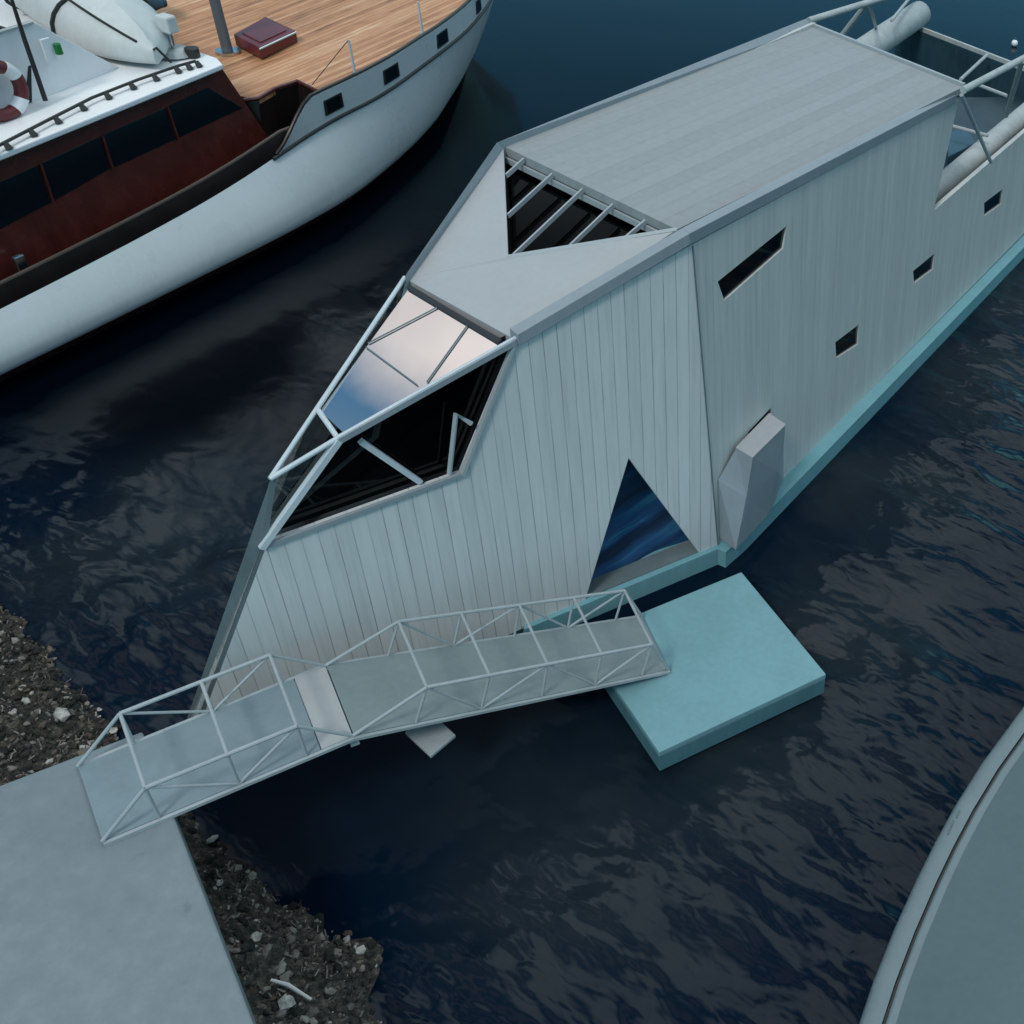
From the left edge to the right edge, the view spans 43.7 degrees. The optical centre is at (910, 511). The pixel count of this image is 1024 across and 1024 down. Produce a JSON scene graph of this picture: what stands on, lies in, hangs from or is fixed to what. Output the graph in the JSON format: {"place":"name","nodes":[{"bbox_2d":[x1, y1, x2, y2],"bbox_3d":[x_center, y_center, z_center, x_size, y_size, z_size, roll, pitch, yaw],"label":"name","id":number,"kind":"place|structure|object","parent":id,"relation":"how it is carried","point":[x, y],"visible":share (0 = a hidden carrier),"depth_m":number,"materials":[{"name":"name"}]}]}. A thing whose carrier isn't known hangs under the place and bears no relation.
{"place":"outdoors","nodes":[
{"label":"outdoors","id":0,"kind":"place"},
{"bbox_2d":[0,733,255,1023],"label":"quay","id":1,"kind":"structure","parent":0,"point":[94,929],"depth_m":13.99,"materials":[{"name":"concrete"}]},
{"bbox_2d":[0,606,383,1023],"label":"rocky bank","id":2,"kind":"structure","parent":0,"point":[263,975],"depth_m":16.30,"materials":[{"name":"soil"}]},
{"bbox_2d":[0,604,383,1023],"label":"rubble","id":3,"kind":"object","parent":2,"relation":"on","point":[239,867],"visible":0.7,"depth_m":16.50,"materials":[{"name":"stone"}]},
{"bbox_2d":[21,698,30,702],"bbox_3d":[-13.977,2.996,18.332,0.189,0.089,0.102,24,42,18],"label":"pale stone","id":4,"kind":"object","parent":3,"relation":"on","point":[25,700],"visible":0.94,"depth_m":18.31,"materials":[{"name":"grey stone"}]},
{"bbox_2d":[53,707,69,721],"bbox_3d":[-13.372,3.197,18.222,0.252,0.174,0.340,-29,52,-36],"label":"pale stone","id":5,"kind":"object","parent":3,"relation":"on","point":[61,714],"visible":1,"depth_m":18.18,"materials":[{"name":"grey stone"}]},
{"bbox_2d":[109,727,117,733],"bbox_3d":[-12.750,3.498,18.549,0.121,0.064,0.143,-26,51,-35],"label":"pale stone","id":6,"kind":"object","parent":3,"relation":"on","point":[113,730],"visible":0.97,"depth_m":18.52,"materials":[{"name":"grey stone"}]},
{"bbox_2d":[206,835,217,843],"bbox_3d":[-10.422,4.875,17.308,0.156,0.106,0.149,-3,41,-14],"label":"pale stone","id":7,"kind":"object","parent":3,"relation":"on","point":[213,838],"visible":1,"depth_m":17.27,"materials":[{"name":"grey stone"}]},
{"bbox_2d":[251,931,261,941],"bbox_3d":[-8.843,5.743,15.631,0.184,0.097,0.152,-23,49,-33],"label":"pale stone","id":8,"kind":"object","parent":3,"relation":"on","point":[256,936],"visible":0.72,"depth_m":15.62,"materials":[{"name":"grey stone"}]},
{"bbox_2d":[278,993,295,1009],"bbox_3d":[-7.994,6.281,14.861,0.182,0.106,0.211,-18,47,-29],"label":"pale stone","id":9,"kind":"object","parent":3,"relation":"on","point":[285,1001],"visible":1,"depth_m":14.83,"materials":[{"name":"grey stone"}]},
{"bbox_2d":[270,978,311,1000],"bbox_3d":[-8.037,6.193,15.066,0.509,0.322,0.080,12,40,4],"label":"driftwood stick","id":10,"kind":"object","parent":3,"relation":"on","point":[294,989],"visible":1,"depth_m":15.04,"materials":[{"name":"grey wood"}]},
{"bbox_2d":[356,945,365,954],"bbox_3d":[-7.662,6.113,16.154,0.140,0.087,0.131,-26,51,-35],"label":"pale stone","id":11,"kind":"object","parent":3,"relation":"on","point":[360,950],"visible":1,"depth_m":16.13,"materials":[{"name":"grey stone"}]},
{"bbox_2d":[0,0,1023,1023],"bbox_3d":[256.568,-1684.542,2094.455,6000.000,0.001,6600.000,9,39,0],"label":"water","id":12,"kind":"structure","parent":0,"point":[579,858],"depth_m":21.09,"materials":[{"name":"blue liquid"}]},
{"bbox_2d":[0,0,492,381],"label":"motor yacht","id":13,"kind":"object","parent":12,"relation":"on","point":[234,132],"visible":0.94,"depth_m":28.11,"materials":[{"name":"white"}]},
{"bbox_2d":[0,60,28,121],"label":"life ring","id":14,"kind":"object","parent":13,"relation":"on","point":[16,106],"visible":1,"depth_m":24.83,"materials":[{"name":"red"}]},
{"bbox_2d":[0,165,49,228],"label":"side window","id":15,"kind":"structure","parent":13,"relation":"in","point":[23,193],"depth_m":24.73,"materials":[{"name":"black glass"}]},
{"bbox_2d":[41,137,109,200],"bbox_3d":[-18.501,-7.629,25.718,0.110,0.902,1.576,18,40,11],"label":"side window","id":16,"kind":"structure","parent":13,"relation":"in","point":[66,171],"depth_m":25.68,"materials":[{"name":"black glass"}]},
{"bbox_2d":[4,0,171,63],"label":"inflatable dinghy","id":17,"kind":"object","parent":13,"relation":"on","point":[126,30],"visible":0.91,"depth_m":27.09,"materials":[{"name":"white rubber"}]},
{"bbox_2d":[103,108,174,166],"bbox_3d":[-17.904,-8.701,26.918,0.103,0.807,1.784,18,40,11],"label":"side window","id":18,"kind":"structure","parent":13,"relation":"in","point":[127,142],"depth_m":26.90,"materials":[{"name":"black glass"}]},
{"bbox_2d":[147,0,167,10],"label":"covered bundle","id":19,"kind":"object","parent":13,"relation":"on","point":[157,4],"visible":0.45,"depth_m":32.38,"materials":[{"name":"blue fabric"}]},
{"bbox_2d":[168,87,241,136],"bbox_3d":[-17.221,-9.898,28.342,0.106,0.822,2.004,18,40,11],"label":"side window","id":20,"kind":"structure","parent":13,"relation":"in","point":[197,110],"depth_m":28.18,"materials":[{"name":"black glass"}]},
{"bbox_2d":[187,0,1023,726],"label":"houseboat","id":21,"kind":"object","parent":12,"relation":"on","point":[647,338],"visible":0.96,"depth_m":20.29,"materials":[{"name":"paint"}]},
{"bbox_2d":[269,336,505,529],"bbox_3d":[-7.728,-1.154,17.054,4.043,2.223,0.001,-24,49,-33],"label":"bow window pane","id":22,"kind":"structure","parent":21,"relation":"in","point":[418,436],"depth_m":17.32,"materials":[{"name":"black glass"}]},
{"bbox_2d":[718,228,784,297],"bbox_3d":[-2.800,-4.393,20.507,0.017,0.637,2.522,22,41,15],"label":"window pane","id":23,"kind":"structure","parent":21,"relation":"in","point":[741,272],"depth_m":20.48,"materials":[{"name":"black glass"}]},
{"bbox_2d":[748,409,769,432],"bbox_3d":[-2.997,-1.777,22.908,0.006,0.272,0.981,22,41,15],"label":"window pane","id":24,"kind":"structure","parent":21,"relation":"in","point":[768,411],"depth_m":22.98,"materials":[{"name":"black glass"}]},
{"bbox_2d":[835,325,857,356],"bbox_3d":[-1.428,-3.728,25.552,0.019,0.673,1.244,22,41,16],"label":"window pane","id":25,"kind":"structure","parent":21,"relation":"in","point":[848,340],"depth_m":25.59,"materials":[{"name":"black glass"}]},
{"bbox_2d":[913,255,932,281],"bbox_3d":[0.288,-5.925,28.356,0.016,0.533,1.392,22,41,16],"label":"window pane","id":26,"kind":"structure","parent":21,"relation":"in","point":[926,266],"depth_m":28.42,"materials":[{"name":"black glass"}]},
{"bbox_2d":[984,190,1001,214],"bbox_3d":[2.213,-8.396,31.507,0.017,0.596,1.547,22,41,16],"label":"window pane","id":27,"kind":"structure","parent":21,"relation":"in","point":[993,201],"depth_m":31.56,"materials":[{"name":"black glass"}]},
{"bbox_2d":[605,573,825,770],"bbox_3d":[-3.707,2.847,20.799,3.334,0.850,3.015,-22,48,-32],"label":"floating dock","id":28,"kind":"object","parent":12,"relation":"on","point":[736,656],"visible":0.8,"depth_m":20.32,"materials":[{"name":"teal concrete"}]},
{"bbox_2d":[76,589,669,846],"bbox_3d":[-7.544,2.794,17.660,8.346,2.290,1.668,-22,48,-32],"label":"gangway","id":29,"kind":"object","parent":28,"relation":"on","point":[133,786],"visible":1,"depth_m":16.90,"materials":[{"name":"grey metal"}]},
{"bbox_2d":[859,707,1023,1023],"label":"grey boat","id":30,"kind":"object","parent":12,"relation":"on","point":[954,953],"visible":1,"depth_m":15.85,"materials":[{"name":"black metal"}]},
{"bbox_2d":[1011,38,1017,46],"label":"mooring buoy","id":31,"kind":"object","parent":12,"relation":"on","point":[1014,43],"visible":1,"depth_m":50.08,"materials":[{"name":"white plastic"}]}
]}

